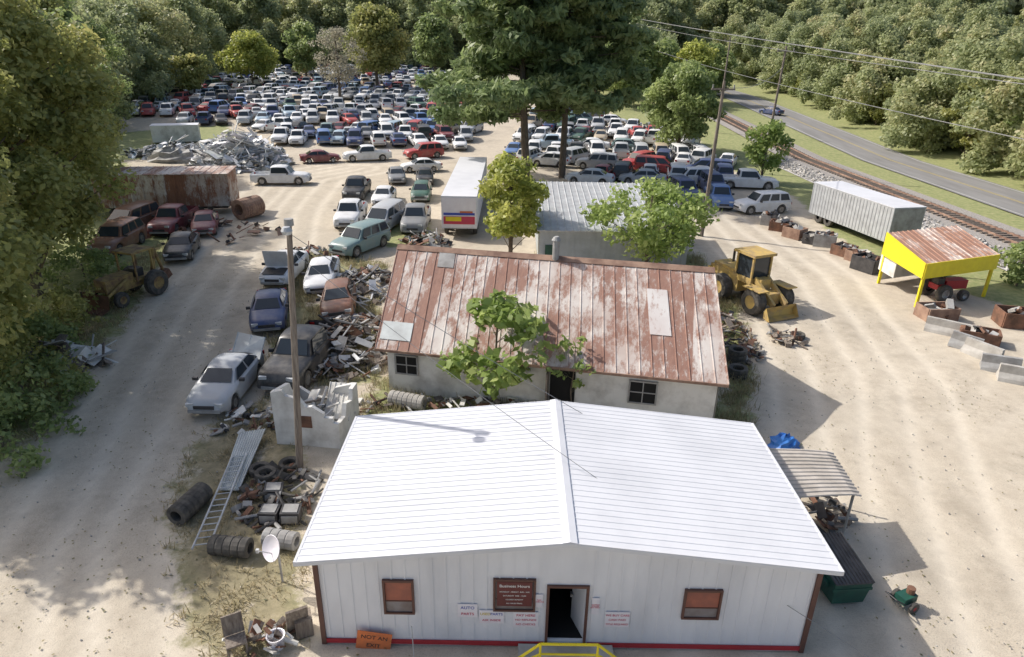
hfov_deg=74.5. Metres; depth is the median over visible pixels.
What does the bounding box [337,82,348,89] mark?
parked car
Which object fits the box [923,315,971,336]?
concrete barrier
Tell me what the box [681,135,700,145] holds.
parked car
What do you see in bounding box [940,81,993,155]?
verge tree
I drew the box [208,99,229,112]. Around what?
parked car
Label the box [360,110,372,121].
parked car
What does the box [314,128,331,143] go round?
parked car
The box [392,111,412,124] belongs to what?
parked car
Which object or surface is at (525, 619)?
wall sign
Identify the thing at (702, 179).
parked car
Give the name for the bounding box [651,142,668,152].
parked car
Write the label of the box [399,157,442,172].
parked car
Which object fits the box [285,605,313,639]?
wooden crate
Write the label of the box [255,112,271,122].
parked car
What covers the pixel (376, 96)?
parked car
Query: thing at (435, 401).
gravel stones
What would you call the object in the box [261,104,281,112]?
parked car
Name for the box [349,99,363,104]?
parked car
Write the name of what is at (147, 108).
parked car
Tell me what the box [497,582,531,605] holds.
wall sign
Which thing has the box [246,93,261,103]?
parked car
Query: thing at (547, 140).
pickup truck
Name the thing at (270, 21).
background woods
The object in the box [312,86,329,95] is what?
parked car
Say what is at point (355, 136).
parked car
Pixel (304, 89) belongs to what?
pickup truck
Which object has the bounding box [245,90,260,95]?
parked car
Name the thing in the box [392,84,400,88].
parked car
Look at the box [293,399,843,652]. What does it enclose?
metal building
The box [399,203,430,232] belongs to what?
pickup truck
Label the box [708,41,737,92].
roadside tree
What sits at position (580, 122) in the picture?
pickup truck
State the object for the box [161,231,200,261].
parked car
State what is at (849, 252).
steel bin
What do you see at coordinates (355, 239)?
parked car
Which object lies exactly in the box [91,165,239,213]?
rusty trailer
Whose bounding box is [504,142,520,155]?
parked car
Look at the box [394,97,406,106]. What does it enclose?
parked car
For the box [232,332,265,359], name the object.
car hood
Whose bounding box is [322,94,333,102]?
parked car
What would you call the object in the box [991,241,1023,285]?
verge bush
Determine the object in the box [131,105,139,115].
parked car
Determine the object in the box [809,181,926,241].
storage trailer
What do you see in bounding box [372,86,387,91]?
pickup truck
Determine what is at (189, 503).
tyre row
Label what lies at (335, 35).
bare tree
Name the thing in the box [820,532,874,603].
dumpster
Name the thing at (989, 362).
concrete barrier
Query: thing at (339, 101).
parked car
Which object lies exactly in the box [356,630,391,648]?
leaning sign
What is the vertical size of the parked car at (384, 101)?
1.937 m
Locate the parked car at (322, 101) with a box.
[315,99,328,105]
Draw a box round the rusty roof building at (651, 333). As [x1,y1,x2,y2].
[375,236,729,417]
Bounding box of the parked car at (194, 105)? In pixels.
[177,102,198,109]
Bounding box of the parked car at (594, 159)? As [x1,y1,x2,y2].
[575,152,618,168]
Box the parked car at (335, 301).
[316,277,357,319]
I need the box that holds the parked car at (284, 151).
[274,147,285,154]
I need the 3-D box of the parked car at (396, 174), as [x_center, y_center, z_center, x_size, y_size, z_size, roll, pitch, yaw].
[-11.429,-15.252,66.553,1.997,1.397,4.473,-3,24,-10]
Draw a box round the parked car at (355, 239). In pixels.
[328,218,390,257]
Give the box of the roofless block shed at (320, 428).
[270,382,358,448]
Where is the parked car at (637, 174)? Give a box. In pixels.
[618,168,667,182]
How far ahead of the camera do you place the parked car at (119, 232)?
43.46 m
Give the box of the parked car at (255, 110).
[251,107,262,115]
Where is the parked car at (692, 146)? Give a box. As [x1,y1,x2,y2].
[688,143,707,151]
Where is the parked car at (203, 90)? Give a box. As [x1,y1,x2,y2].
[200,88,215,93]
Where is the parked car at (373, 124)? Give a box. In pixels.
[357,120,379,130]
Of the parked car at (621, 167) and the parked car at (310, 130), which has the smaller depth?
the parked car at (621, 167)
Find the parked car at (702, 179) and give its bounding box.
[697,170,726,188]
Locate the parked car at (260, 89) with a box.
[255,86,271,92]
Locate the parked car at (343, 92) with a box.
[333,90,346,96]
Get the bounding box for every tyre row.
[166,482,212,524]
[206,534,253,558]
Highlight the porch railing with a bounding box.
[518,643,615,656]
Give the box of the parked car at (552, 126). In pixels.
[542,121,556,130]
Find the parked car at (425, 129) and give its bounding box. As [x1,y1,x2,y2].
[414,124,431,139]
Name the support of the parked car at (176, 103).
on the ground
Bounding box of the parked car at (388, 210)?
[363,198,405,228]
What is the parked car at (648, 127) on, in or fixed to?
on the ground
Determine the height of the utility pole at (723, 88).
10.978 m
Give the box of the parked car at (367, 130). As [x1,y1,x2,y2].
[361,126,373,137]
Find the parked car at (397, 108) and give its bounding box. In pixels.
[392,106,403,111]
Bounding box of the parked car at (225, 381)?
[185,349,264,413]
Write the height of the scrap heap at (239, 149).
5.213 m
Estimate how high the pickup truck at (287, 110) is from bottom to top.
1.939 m
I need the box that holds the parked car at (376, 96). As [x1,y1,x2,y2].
[370,93,381,100]
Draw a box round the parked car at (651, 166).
[642,163,660,171]
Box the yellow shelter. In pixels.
[877,225,1000,306]
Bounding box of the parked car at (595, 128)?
[592,125,607,136]
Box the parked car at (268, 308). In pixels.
[246,288,288,331]
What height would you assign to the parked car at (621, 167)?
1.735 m
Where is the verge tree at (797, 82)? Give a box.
[792,70,819,94]
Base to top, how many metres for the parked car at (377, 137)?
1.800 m
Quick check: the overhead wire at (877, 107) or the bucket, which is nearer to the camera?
the bucket
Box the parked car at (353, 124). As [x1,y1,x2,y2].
[349,122,357,127]
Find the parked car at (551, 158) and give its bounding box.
[532,151,570,167]
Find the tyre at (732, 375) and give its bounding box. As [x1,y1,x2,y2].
[728,369,747,380]
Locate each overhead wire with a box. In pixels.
[292,235,582,413]
[294,252,868,656]
[636,23,1023,83]
[642,19,1023,79]
[658,51,1023,139]
[725,67,782,87]
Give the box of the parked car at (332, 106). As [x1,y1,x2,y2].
[322,103,341,113]
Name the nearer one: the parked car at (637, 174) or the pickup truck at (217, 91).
the parked car at (637, 174)
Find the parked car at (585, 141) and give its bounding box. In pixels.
[580,137,610,148]
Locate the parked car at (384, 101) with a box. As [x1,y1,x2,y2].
[377,97,392,108]
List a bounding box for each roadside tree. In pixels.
[605,41,657,93]
[642,37,679,103]
[671,38,723,92]
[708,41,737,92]
[742,119,794,175]
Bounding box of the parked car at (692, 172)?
[667,166,714,183]
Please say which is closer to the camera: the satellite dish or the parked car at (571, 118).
the satellite dish
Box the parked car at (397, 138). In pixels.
[389,132,406,145]
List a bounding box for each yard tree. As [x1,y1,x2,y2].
[165,53,214,92]
[212,28,280,83]
[280,19,330,76]
[338,1,414,85]
[411,12,454,71]
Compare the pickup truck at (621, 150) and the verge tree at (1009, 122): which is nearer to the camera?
the verge tree at (1009, 122)
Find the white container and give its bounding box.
[150,123,200,142]
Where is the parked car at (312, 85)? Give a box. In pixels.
[306,82,322,89]
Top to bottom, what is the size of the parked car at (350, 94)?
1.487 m
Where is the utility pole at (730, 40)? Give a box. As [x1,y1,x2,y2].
[723,37,735,80]
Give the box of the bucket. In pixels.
[265,627,284,650]
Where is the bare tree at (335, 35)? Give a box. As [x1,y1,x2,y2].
[308,25,367,96]
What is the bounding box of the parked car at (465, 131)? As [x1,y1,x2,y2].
[458,125,473,140]
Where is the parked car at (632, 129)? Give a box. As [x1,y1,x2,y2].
[629,126,644,136]
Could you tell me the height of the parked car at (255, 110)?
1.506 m
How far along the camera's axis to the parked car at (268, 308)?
32.65 m
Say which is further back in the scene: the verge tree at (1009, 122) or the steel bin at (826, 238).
the verge tree at (1009, 122)
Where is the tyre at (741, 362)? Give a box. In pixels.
[727,357,745,363]
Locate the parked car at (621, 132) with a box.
[613,127,629,138]
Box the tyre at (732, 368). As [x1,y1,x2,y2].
[728,363,747,375]
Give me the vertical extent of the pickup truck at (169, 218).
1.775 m
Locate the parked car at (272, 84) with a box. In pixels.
[264,83,278,86]
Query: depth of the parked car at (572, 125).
93.02 m
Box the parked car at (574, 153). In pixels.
[566,146,590,163]
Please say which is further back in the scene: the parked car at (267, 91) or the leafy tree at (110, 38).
the parked car at (267, 91)
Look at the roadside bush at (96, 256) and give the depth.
38.52 m
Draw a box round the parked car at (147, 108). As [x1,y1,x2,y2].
[140,102,155,115]
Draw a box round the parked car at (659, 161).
[633,154,671,172]
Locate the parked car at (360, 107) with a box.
[356,103,376,113]
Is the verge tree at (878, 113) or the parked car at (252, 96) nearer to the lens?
the verge tree at (878, 113)
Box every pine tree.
[413,0,612,178]
[499,0,659,177]
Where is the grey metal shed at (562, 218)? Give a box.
[534,181,687,264]
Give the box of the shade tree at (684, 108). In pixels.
[637,58,727,144]
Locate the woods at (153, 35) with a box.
[64,0,239,119]
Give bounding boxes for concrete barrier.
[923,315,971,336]
[947,330,984,348]
[960,337,1004,359]
[979,352,1022,372]
[995,363,1023,385]
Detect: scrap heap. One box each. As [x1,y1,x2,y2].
[120,134,201,159]
[183,120,295,173]
[311,312,387,382]
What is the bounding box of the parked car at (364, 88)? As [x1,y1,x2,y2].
[359,86,370,92]
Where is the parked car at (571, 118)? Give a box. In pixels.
[556,115,576,129]
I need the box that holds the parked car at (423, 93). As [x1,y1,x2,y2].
[417,89,430,97]
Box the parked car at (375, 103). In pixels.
[365,99,379,108]
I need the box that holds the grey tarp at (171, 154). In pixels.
[147,146,197,163]
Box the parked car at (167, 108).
[159,102,175,115]
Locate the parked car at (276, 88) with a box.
[271,86,285,90]
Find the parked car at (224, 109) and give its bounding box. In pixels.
[217,105,229,115]
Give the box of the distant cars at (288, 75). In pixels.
[169,62,445,93]
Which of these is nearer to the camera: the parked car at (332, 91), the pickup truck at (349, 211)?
the pickup truck at (349, 211)
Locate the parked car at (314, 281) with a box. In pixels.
[301,255,340,293]
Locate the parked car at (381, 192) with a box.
[370,185,396,205]
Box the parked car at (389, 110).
[381,107,393,116]
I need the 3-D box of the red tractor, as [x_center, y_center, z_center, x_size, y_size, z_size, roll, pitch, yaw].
[24.633,-2.440,38.188,2.199,1.459,1.500,-4,24,-11]
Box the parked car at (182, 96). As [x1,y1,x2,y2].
[173,91,190,101]
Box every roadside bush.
[0,309,92,370]
[0,325,88,410]
[0,354,99,431]
[0,382,86,477]
[14,293,107,344]
[39,276,130,319]
[41,241,131,286]
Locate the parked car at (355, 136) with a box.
[345,128,363,146]
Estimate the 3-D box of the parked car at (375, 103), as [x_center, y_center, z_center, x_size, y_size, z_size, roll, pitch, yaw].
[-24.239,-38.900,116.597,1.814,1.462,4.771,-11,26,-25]
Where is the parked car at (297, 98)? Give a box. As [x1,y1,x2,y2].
[291,94,301,104]
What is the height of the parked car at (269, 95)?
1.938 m
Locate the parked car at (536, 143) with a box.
[529,139,542,150]
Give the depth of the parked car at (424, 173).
65.37 m
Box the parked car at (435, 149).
[402,141,443,158]
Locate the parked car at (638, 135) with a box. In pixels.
[631,129,647,141]
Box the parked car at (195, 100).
[188,96,200,104]
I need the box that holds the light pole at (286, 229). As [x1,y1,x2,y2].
[281,218,303,468]
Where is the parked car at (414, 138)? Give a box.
[408,133,428,145]
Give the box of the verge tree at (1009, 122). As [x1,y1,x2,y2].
[1001,105,1023,171]
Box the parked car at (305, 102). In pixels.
[300,98,311,107]
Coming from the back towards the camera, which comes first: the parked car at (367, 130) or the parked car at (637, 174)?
the parked car at (367, 130)
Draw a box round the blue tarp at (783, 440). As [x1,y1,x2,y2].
[767,432,800,448]
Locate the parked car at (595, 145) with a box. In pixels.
[588,139,606,153]
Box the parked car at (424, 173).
[414,167,434,184]
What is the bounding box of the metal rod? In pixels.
[411,626,413,655]
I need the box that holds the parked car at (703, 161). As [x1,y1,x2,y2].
[686,158,732,168]
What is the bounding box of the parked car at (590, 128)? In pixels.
[582,126,592,131]
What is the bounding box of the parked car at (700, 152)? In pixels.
[690,147,715,162]
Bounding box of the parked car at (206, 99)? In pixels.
[201,98,212,102]
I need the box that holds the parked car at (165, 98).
[154,95,168,101]
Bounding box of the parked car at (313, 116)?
[306,109,319,123]
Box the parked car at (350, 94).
[342,91,358,99]
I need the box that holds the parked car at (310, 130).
[303,125,316,136]
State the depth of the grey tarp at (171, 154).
73.96 m
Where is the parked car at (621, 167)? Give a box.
[612,160,634,178]
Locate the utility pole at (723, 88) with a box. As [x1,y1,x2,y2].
[700,81,734,236]
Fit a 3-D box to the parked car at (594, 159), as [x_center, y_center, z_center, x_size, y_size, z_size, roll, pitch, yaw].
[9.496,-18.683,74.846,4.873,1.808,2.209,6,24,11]
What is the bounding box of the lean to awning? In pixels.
[769,448,861,534]
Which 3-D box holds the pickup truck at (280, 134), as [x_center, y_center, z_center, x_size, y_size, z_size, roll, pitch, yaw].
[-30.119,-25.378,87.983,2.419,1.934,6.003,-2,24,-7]
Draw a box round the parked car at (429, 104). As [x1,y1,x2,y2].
[426,102,435,109]
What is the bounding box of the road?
[716,90,1023,216]
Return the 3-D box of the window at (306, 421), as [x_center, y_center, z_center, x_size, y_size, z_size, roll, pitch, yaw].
[-7.079,3.207,23.110,0.420,0.450,0.040,3,23,5]
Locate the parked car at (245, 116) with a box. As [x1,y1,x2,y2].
[236,109,253,124]
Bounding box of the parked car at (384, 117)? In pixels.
[378,113,392,121]
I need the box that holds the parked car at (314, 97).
[308,94,318,102]
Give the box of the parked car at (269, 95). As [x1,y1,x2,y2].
[262,92,277,102]
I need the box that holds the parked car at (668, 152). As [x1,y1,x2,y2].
[656,148,674,160]
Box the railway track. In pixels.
[720,114,1023,244]
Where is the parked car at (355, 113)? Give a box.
[345,109,359,120]
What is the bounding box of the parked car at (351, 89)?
[344,87,358,91]
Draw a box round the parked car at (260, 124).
[251,119,273,131]
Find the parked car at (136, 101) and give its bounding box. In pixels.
[130,100,146,106]
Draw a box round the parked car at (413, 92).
[405,90,419,95]
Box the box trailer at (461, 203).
[441,157,486,233]
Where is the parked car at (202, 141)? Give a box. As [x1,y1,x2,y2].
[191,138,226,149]
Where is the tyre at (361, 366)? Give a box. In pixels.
[354,361,370,371]
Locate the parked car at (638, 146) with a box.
[632,142,648,151]
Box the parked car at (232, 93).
[228,88,243,98]
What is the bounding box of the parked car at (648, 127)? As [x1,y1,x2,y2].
[645,125,658,129]
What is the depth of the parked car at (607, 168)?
68.73 m
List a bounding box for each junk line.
[145,218,281,244]
[358,392,567,413]
[398,228,452,247]
[720,310,764,365]
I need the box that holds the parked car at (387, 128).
[377,122,395,136]
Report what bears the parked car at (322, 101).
on the ground
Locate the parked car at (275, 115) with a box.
[272,113,285,120]
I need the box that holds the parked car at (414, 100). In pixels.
[407,96,426,107]
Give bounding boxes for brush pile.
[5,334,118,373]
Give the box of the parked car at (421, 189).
[409,180,431,201]
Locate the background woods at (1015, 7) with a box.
[692,0,1023,17]
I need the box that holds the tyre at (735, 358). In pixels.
[727,350,746,361]
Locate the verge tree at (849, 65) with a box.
[830,62,857,107]
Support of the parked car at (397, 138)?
on the ground
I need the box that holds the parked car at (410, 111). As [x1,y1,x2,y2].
[402,107,415,116]
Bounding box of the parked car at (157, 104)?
[153,101,163,109]
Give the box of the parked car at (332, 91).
[327,88,337,93]
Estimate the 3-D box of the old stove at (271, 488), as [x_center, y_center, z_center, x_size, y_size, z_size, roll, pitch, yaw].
[-7.372,5.053,20.807,0.550,0.425,0.520,2,23,-13]
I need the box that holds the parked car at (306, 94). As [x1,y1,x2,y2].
[301,91,318,97]
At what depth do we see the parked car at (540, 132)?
90.77 m
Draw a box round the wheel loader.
[708,245,798,322]
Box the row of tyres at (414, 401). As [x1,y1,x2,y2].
[387,390,426,410]
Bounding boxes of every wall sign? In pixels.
[458,604,476,616]
[479,610,503,623]
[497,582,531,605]
[513,612,538,626]
[535,594,543,606]
[591,598,599,613]
[604,612,629,626]
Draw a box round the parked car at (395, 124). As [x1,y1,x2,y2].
[387,120,402,131]
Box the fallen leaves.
[0,256,1022,656]
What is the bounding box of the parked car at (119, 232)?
[86,216,146,255]
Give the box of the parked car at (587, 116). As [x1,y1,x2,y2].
[570,111,592,123]
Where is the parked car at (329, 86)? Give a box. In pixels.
[320,83,335,89]
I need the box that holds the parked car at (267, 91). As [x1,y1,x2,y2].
[261,90,275,96]
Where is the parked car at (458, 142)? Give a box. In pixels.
[452,136,467,149]
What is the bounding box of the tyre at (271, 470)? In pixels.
[254,465,276,482]
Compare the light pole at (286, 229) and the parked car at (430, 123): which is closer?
the light pole at (286, 229)
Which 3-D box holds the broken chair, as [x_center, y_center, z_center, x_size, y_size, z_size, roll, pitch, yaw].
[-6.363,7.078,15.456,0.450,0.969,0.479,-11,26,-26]
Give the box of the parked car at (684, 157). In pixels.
[674,152,691,164]
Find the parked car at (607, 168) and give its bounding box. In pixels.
[595,164,613,178]
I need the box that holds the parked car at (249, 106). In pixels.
[243,103,262,109]
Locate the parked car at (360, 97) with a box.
[353,95,364,102]
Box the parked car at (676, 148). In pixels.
[669,143,690,158]
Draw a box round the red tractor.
[922,276,969,300]
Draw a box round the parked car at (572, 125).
[560,121,576,130]
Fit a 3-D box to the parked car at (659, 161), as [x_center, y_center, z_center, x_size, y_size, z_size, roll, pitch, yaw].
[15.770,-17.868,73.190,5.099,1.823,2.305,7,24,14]
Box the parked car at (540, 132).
[531,126,550,138]
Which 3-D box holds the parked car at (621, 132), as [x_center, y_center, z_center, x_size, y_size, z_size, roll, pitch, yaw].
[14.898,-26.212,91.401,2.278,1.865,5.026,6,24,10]
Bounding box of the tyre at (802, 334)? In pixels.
[790,331,805,339]
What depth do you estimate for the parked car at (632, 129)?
93.97 m
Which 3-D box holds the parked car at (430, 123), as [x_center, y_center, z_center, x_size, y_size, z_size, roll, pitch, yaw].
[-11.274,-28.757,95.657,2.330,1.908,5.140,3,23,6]
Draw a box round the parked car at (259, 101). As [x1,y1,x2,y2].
[250,98,264,105]
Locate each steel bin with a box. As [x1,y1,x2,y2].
[759,209,779,225]
[768,216,792,231]
[781,222,807,239]
[801,231,819,244]
[812,229,837,247]
[830,241,858,257]
[844,247,873,261]
[849,252,880,274]
[913,298,961,321]
[960,324,1002,346]
[991,304,1023,329]
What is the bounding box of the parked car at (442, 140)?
[431,135,448,148]
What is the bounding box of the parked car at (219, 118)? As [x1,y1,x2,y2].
[214,113,227,124]
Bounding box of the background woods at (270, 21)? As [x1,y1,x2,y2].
[190,0,995,71]
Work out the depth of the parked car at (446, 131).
90.43 m
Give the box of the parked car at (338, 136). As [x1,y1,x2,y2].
[330,129,347,144]
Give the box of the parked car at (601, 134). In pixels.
[593,129,607,140]
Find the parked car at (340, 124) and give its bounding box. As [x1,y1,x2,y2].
[334,121,349,129]
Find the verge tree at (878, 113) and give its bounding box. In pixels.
[857,80,895,124]
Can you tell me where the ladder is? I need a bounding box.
[191,453,246,549]
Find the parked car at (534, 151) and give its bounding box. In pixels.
[516,146,542,164]
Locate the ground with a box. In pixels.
[0,15,1023,656]
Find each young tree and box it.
[474,150,549,251]
[579,176,722,262]
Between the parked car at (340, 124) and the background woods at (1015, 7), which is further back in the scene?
the background woods at (1015, 7)
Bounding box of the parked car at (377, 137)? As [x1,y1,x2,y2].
[369,130,386,145]
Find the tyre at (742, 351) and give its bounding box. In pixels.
[728,345,747,356]
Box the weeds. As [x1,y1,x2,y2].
[0,240,766,656]
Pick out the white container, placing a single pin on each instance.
(162, 132)
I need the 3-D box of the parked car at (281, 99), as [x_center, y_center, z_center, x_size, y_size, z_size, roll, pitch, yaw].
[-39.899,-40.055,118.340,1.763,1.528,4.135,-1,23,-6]
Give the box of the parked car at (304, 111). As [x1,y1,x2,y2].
[298,108,308,118]
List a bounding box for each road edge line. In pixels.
[720,95,1021,214]
[733,90,1022,192]
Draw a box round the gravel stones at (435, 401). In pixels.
[1,311,1022,656]
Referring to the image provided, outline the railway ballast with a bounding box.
[710,111,1023,254]
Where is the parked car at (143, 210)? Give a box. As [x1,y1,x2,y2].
[105,200,158,226]
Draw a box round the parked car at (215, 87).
[213,85,230,89]
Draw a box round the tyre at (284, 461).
[278,456,296,472]
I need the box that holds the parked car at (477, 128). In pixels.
[462,121,483,133]
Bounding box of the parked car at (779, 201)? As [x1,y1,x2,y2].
[733,190,791,214]
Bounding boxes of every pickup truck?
[147,203,198,234]
[167,88,181,96]
[178,103,195,115]
[195,111,213,124]
[204,91,216,99]
[215,89,227,94]
[228,105,242,117]
[230,101,244,107]
[233,97,246,104]
[236,93,246,99]
[250,164,311,184]
[257,320,344,389]
[265,98,278,106]
[265,117,292,131]
[266,105,279,116]
[270,126,290,143]
[275,89,287,98]
[281,105,295,116]
[282,98,296,104]
[286,88,301,97]
[288,129,307,144]
[300,87,311,94]
[307,103,320,109]
[316,106,327,118]
[320,122,334,135]
[326,110,339,122]
[333,198,367,227]
[340,102,356,113]
[342,144,391,161]
[342,175,371,199]
[343,83,360,89]
[369,88,391,97]
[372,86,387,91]
[385,94,395,104]
[392,89,404,96]
[396,125,413,139]
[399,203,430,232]
[400,87,409,93]
[402,84,413,89]
[410,104,425,109]
[410,112,428,123]
[414,86,423,91]
[416,109,430,116]
[520,114,542,126]
[538,145,559,155]
[539,133,573,147]
[551,141,560,144]
[554,126,572,138]
[569,141,585,147]
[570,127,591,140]
[575,118,589,127]
[590,116,605,126]
[608,118,622,129]
[608,122,623,136]
[611,142,630,158]
[624,118,641,127]
[642,129,663,143]
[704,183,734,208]
[722,168,779,189]
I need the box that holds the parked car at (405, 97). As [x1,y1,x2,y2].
[403,95,409,103]
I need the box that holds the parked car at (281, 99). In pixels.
[278,96,288,105]
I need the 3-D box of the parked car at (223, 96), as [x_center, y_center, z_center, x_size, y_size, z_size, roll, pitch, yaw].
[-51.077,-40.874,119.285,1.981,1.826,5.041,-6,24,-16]
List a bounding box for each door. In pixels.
[545,372,548,400]
[570,589,585,636]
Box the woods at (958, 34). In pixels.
[709,0,1023,178]
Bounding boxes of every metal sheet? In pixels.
[219,428,264,490]
[326,381,350,420]
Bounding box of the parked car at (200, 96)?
[191,93,204,101]
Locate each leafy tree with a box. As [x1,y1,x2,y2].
[0,0,136,298]
[0,30,86,292]
[0,146,64,345]
[17,0,118,193]
[30,0,128,177]
[54,0,134,112]
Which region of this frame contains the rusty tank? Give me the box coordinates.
[231,195,264,219]
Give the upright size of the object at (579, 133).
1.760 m
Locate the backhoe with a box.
[82,244,172,315]
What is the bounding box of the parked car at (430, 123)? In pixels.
[425,118,437,132]
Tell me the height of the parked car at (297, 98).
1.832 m
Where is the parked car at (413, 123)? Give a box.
[406,119,423,132]
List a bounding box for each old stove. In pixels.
[257,503,281,524]
[263,482,283,502]
[279,503,302,524]
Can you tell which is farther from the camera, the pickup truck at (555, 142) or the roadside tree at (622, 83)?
the roadside tree at (622, 83)
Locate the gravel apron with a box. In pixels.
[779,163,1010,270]
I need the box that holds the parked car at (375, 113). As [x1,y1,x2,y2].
[365,108,378,120]
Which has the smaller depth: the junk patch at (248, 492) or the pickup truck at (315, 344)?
the junk patch at (248, 492)
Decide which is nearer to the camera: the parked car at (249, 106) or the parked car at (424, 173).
the parked car at (424, 173)
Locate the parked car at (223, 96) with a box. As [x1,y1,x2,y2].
[217,92,230,103]
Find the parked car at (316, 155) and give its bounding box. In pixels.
[299,149,340,163]
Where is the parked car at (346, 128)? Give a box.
[342,126,354,131]
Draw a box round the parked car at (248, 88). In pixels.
[242,85,256,92]
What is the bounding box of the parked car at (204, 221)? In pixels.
[188,209,219,234]
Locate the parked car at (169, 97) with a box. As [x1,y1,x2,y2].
[153,93,172,99]
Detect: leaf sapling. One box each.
[436,288,553,401]
[545,335,595,401]
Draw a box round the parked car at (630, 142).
[610,138,634,149]
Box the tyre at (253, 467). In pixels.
[248,461,269,477]
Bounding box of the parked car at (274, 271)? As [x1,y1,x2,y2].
[259,249,308,284]
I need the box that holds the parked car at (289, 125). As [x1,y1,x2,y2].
[278,122,293,130]
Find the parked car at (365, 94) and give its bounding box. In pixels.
[357,90,373,98]
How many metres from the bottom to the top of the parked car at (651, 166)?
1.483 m
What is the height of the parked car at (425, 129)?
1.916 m
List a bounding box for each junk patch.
[209,400,274,436]
[222,616,298,656]
[230,461,323,533]
[285,241,339,260]
[304,386,355,421]
[307,264,391,306]
[766,323,808,349]
[800,496,857,532]
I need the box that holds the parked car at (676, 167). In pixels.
[666,162,685,174]
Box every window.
[301,416,312,427]
[382,579,414,614]
[394,354,418,375]
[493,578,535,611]
[627,379,657,405]
[681,588,723,619]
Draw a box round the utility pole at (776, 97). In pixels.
[760,46,794,173]
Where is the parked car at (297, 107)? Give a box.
[294,105,305,110]
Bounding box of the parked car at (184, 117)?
[175,111,193,122]
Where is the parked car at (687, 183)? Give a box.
[667,175,701,202]
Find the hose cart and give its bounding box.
[885,585,919,614]
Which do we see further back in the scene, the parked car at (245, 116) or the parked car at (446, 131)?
the parked car at (245, 116)
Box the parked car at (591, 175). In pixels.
[564,168,615,182]
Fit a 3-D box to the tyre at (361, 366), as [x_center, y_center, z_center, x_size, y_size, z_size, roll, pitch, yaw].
[-6.455,1.629,29.051,0.691,0.220,0.691,1,23,0]
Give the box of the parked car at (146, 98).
[138,96,150,101]
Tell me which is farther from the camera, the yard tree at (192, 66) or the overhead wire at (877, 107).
the yard tree at (192, 66)
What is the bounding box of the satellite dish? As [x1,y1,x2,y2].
[255,535,283,581]
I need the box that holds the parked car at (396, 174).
[386,166,406,183]
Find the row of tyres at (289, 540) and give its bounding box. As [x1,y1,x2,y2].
[261,527,300,550]
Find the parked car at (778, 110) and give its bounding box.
[758,106,784,115]
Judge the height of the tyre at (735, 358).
0.220 m
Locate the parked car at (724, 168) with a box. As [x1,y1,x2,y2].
[713,163,733,173]
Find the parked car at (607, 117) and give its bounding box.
[602,114,626,125]
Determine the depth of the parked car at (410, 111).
103.79 m
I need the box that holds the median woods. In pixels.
[607,21,680,92]
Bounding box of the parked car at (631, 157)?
[623,150,655,169]
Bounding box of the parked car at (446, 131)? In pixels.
[434,124,454,139]
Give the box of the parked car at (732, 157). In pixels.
[719,153,738,167]
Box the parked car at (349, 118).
[339,113,358,123]
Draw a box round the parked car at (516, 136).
[512,125,536,141]
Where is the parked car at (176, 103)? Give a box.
[171,101,181,110]
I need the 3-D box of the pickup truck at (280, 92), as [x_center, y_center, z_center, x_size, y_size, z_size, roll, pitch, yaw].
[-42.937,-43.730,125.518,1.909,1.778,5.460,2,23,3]
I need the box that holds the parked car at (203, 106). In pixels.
[196,102,209,111]
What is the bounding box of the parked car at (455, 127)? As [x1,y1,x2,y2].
[450,123,463,133]
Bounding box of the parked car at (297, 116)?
[290,111,303,120]
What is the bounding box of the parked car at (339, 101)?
[333,97,344,107]
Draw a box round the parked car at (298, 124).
[291,121,311,128]
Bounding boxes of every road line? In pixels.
[733,94,1022,202]
[743,98,1023,203]
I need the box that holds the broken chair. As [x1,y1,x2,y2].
[220,610,249,656]

